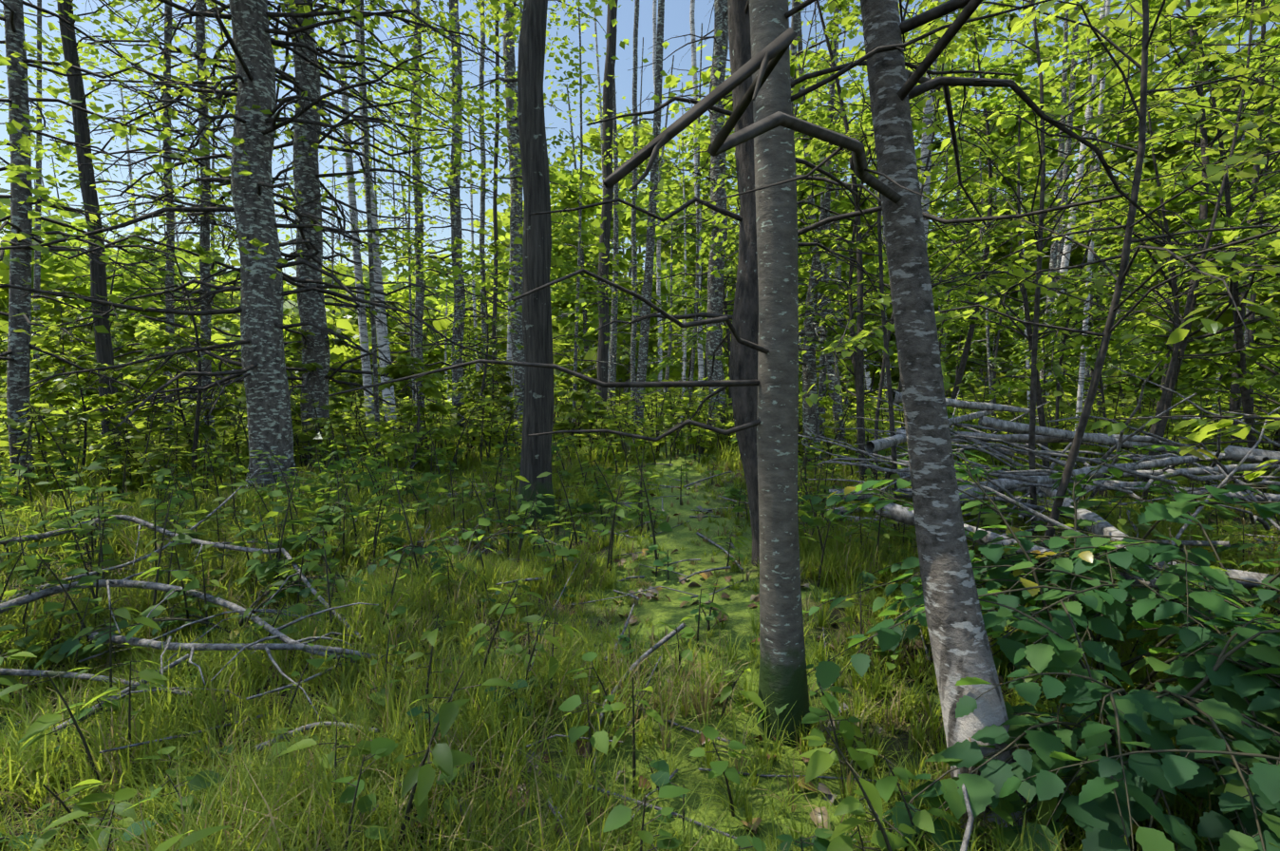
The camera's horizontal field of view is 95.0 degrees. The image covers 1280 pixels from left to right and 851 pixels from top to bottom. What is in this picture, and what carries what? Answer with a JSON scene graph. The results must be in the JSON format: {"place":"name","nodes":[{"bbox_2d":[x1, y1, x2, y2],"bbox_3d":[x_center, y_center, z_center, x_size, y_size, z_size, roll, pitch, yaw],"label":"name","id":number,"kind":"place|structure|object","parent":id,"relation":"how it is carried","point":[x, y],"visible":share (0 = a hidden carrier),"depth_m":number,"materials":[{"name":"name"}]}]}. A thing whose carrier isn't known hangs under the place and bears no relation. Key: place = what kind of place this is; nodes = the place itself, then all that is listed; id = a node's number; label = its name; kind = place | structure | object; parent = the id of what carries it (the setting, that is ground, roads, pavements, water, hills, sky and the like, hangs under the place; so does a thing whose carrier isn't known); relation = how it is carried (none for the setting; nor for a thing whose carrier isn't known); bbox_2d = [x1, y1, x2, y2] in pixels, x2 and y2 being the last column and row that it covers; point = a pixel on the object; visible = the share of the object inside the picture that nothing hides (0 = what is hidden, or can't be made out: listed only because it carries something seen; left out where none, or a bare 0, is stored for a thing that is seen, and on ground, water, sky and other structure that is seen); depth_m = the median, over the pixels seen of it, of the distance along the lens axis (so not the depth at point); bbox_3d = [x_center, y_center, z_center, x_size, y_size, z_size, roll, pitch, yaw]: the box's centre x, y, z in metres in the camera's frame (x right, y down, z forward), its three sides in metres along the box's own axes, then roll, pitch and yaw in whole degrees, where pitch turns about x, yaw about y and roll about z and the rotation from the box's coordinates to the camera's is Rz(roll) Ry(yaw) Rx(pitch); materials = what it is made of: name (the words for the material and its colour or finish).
{"place":"outdoors","nodes":[
{"label":"outdoors","id":0,"kind":"place"},
{"bbox_2d":[0,400,1279,850],"bbox_3d":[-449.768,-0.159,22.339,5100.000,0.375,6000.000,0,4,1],"label":"ground","id":1,"kind":"structure","parent":0,"point":[672,611],"depth_m":2.85,"materials":[{"name":"green plant"}]},
{"bbox_2d":[2,0,35,489],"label":"tree","id":2,"kind":"object","parent":1,"relation":"on","point":[18,370],"visible":0.56,"depth_m":7.42,"materials":[{"name":"grey plant"}]},
{"bbox_2d":[56,0,124,470],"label":"leaning tree","id":3,"kind":"object","parent":1,"relation":"on","point":[104,354],"visible":0.62,"depth_m":9.44,"materials":[{"name":"brown plant"}]},
{"bbox_2d":[162,0,175,447],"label":"tree","id":4,"kind":"object","parent":1,"relation":"on","point":[167,65],"visible":0.35,"depth_m":11.37,"materials":[{"name":"grey plant"}]},
{"bbox_2d":[195,0,214,463],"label":"tree","id":5,"kind":"object","parent":1,"relation":"on","point":[202,122],"visible":0.35,"depth_m":10.23,"materials":[{"name":"grey plant"}]},
{"bbox_2d":[228,0,300,492],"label":"tree","id":6,"kind":"object","parent":1,"relation":"on","point":[269,413],"visible":0.85,"depth_m":7.26,"materials":[{"name":"grey plant"}]},
{"bbox_2d":[287,0,334,468],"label":"tree","id":7,"kind":"object","parent":1,"relation":"on","point":[311,307],"visible":0.58,"depth_m":9.54,"materials":[{"name":"grey plant"}]},
{"bbox_2d":[0,468,743,846],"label":"fallen branches","id":8,"kind":"object","parent":1,"relation":"on","point":[167,643],"visible":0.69,"depth_m":2.99,"materials":[{"name":"grey wood"}]},
{"bbox_2d":[411,0,424,429],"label":"tree","id":9,"kind":"object","parent":1,"relation":"on","point":[419,313],"visible":0.44,"depth_m":14.87,"materials":[{"name":"grey plant"}]},
{"bbox_2d":[449,0,465,434],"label":"tree","id":10,"kind":"object","parent":1,"relation":"on","point":[456,233],"visible":0.5,"depth_m":14.66,"materials":[{"name":"grey plant"}]},
{"bbox_2d":[479,0,486,396],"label":"tree","id":11,"kind":"object","parent":1,"relation":"on","point":[482,180],"visible":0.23,"depth_m":20.51,"materials":[{"name":"grey plant"}]},
{"bbox_2d":[491,10,499,415],"bbox_3d":[-4.835,-9.352,19.493,0.558,19.084,0.241,0,4,1],"label":"tree","id":12,"kind":"object","parent":1,"relation":"on","point":[496,254],"visible":0.44,"depth_m":19.61,"materials":[{"name":"grey plant"}]},
{"bbox_2d":[502,0,525,455],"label":"tree","id":13,"kind":"object","parent":1,"relation":"on","point":[517,354],"visible":0.6,"depth_m":12.18,"materials":[{"name":"grey plant"}]},
{"bbox_2d":[516,0,556,528],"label":"tree","id":14,"kind":"object","parent":1,"relation":"on","point":[537,417],"visible":0.92,"depth_m":5.92,"materials":[{"name":"brown plant"}]},
{"bbox_2d":[596,0,618,418],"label":"tree","id":15,"kind":"object","parent":1,"relation":"on","point":[605,238],"visible":0.77,"depth_m":17.78,"materials":[{"name":"grey plant"}]},
{"bbox_2d":[0,0,1238,448],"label":"dead branches","id":16,"kind":"object","parent":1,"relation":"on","point":[767,59],"visible":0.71,"depth_m":7.24,"materials":[{"name":"grey wood"}]},
{"bbox_2d":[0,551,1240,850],"bbox_3d":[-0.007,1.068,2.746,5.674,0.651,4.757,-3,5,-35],"label":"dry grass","id":17,"kind":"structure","parent":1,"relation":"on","point":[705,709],"depth_m":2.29,"materials":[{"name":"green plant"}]},
{"bbox_2d":[630,0,639,413],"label":"tree","id":18,"kind":"object","parent":1,"relation":"on","point":[633,210],"visible":0.71,"depth_m":19.53,"materials":[{"name":"grey plant"}]},
{"bbox_2d":[0,526,1276,850],"bbox_3d":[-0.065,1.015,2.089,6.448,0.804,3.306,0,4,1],"label":"undergrowth","id":19,"kind":"object","parent":1,"relation":"on","point":[446,760],"depth_m":1.80,"materials":[{"name":"green plant"}]},
{"bbox_2d":[0,443,1279,850],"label":"hazel shrub","id":20,"kind":"object","parent":1,"relation":"on","point":[1153,724],"depth_m":1.94,"materials":[{"name":"green plant"}]},
{"bbox_2d":[182,446,1278,835],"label":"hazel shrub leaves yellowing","id":21,"kind":"object","parent":20,"relation":"attached to","point":[1084,555],"visible":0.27,"depth_m":2.88,"materials":[{"name":"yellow plant"}]},
{"bbox_2d":[0,532,1279,850],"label":"grass","id":22,"kind":"structure","parent":1,"relation":"on","point":[158,709],"depth_m":2.20,"materials":[{"name":"green plant"}]},
{"bbox_2d":[0,0,1279,432],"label":"foliage","id":23,"kind":"object","parent":1,"relation":"on","point":[566,289],"visible":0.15,"depth_m":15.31,"materials":[{"name":"green plant"}]},
{"bbox_2d":[0,0,1279,495],"bbox_3d":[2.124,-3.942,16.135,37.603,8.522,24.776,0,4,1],"label":"understory leaves","id":24,"kind":"object","parent":1,"relation":"on","point":[1259,382],"visible":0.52,"depth_m":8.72,"materials":[{"name":"green plant"}]},
{"bbox_2d":[0,0,1279,567],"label":"young trees","id":25,"kind":"object","parent":1,"relation":"on","point":[1177,319],"visible":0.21,"depth_m":6.89,"materials":[{"name":"green plant"}]},
{"bbox_2d":[0,0,1279,469],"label":"tree trunks","id":26,"kind":"object","parent":1,"relation":"on","point":[811,422],"visible":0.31,"depth_m":14.12,"materials":[{"name":"grey plant"}]},
{"bbox_2d":[0,401,1279,510],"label":"shrubs","id":27,"kind":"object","parent":1,"relation":"on","point":[729,450],"depth_m":9.99,"materials":[{"name":"green plant"}]},
{"bbox_2d":[0,449,1279,700],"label":"plants","id":28,"kind":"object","parent":1,"relation":"on","point":[724,531],"depth_m":4.99,"materials":[{"name":"green plant"}]},
{"bbox_2d":[0,378,1279,507],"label":"undergrowth","id":29,"kind":"object","parent":1,"relation":"on","point":[301,437],"depth_m":10.09,"materials":[{"name":"green plant"}]},
{"bbox_2d":[0,416,1279,671],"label":"undergrowth","id":30,"kind":"object","parent":1,"relation":"on","point":[291,540],"depth_m":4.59,"materials":[{"name":"green plant"}]},
{"bbox_2d":[0,460,1279,850],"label":"fallen twigs","id":31,"kind":"object","parent":1,"relation":"on","point":[968,827],"visible":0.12,"depth_m":2.75,"materials":[{"name":"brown wood"}]},
{"bbox_2d":[30,0,1253,456],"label":"tree trunks","id":32,"kind":"object","parent":1,"relation":"on","point":[382,340],"visible":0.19,"depth_m":12.62,"materials":[{"name":"white plant"}]},
{"bbox_2d":[5,471,1279,850],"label":"leaf litter","id":33,"kind":"object","parent":1,"relation":"on","point":[828,797],"visible":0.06,"depth_m":2.39,"materials":[{"name":"brown plant"}]},
{"bbox_2d":[652,0,662,407],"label":"tree trunk","id":34,"kind":"object","parent":1,"relation":"on","point":[658,281],"visible":0.29,"depth_m":26.12,"materials":[{"name":"white plant"}]},
{"bbox_2d":[689,0,703,405],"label":"tree trunk","id":35,"kind":"object","parent":1,"relation":"on","point":[694,79],"visible":0.42,"depth_m":21.95,"materials":[{"name":"white plant"}]},
{"bbox_2d":[705,0,728,440],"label":"tree","id":36,"kind":"object","parent":1,"relation":"on","point":[715,305],"visible":0.62,"depth_m":13.71,"materials":[{"name":"grey plant"}]},
{"bbox_2d":[727,0,759,566],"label":"tree trunk","id":37,"kind":"object","parent":1,"relation":"on","point":[743,362],"visible":0.52,"depth_m":4.27,"materials":[{"name":"brown plant"}]},
{"bbox_2d":[749,0,810,746],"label":"tree","id":38,"kind":"object","parent":1,"relation":"on","point":[782,669],"visible":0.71,"depth_m":2.29,"materials":[{"name":"grey plant"}]},
{"bbox_2d":[283,238,1279,399],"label":"forest wall","id":39,"kind":"structure","parent":1,"relation":"on","point":[1004,390],"depth_m":59.07,"materials":[{"name":"green plant"}]},
{"bbox_2d":[860,0,1029,848],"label":"leaning birch tree","id":40,"kind":"object","parent":1,"relation":"on","point":[959,640],"visible":0.88,"depth_m":2.13,"materials":[{"name":"grey plant"}]},
{"bbox_2d":[960,736,991,849],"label":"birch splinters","id":41,"kind":"object","parent":40,"relation":"attached to","point":[963,769],"visible":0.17,"depth_m":1.83,"materials":[{"name":"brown wood"}]},
{"bbox_2d":[798,359,1279,621],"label":"log pile branches","id":42,"kind":"object","parent":1,"relation":"on","point":[997,451],"visible":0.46,"depth_m":4.89,"materials":[{"name":"grey wood"}]},
{"bbox_2d":[823,390,1279,601],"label":"logs","id":43,"kind":"object","parent":1,"relation":"on","point":[906,516],"visible":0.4,"depth_m":5.32,"materials":[{"name":"grey wood"}]},
{"bbox_2d":[0,446,1279,709],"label":"plants","id":44,"kind":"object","parent":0,"point":[441,522],"depth_m":4.91,"materials":[{"name":"green plant"}]},
{"bbox_2d":[0,0,1279,289],"label":"sky","id":45,"kind":"structure","parent":0,"point":[676,20],"materials":[{"name":"blue"}]}
]}

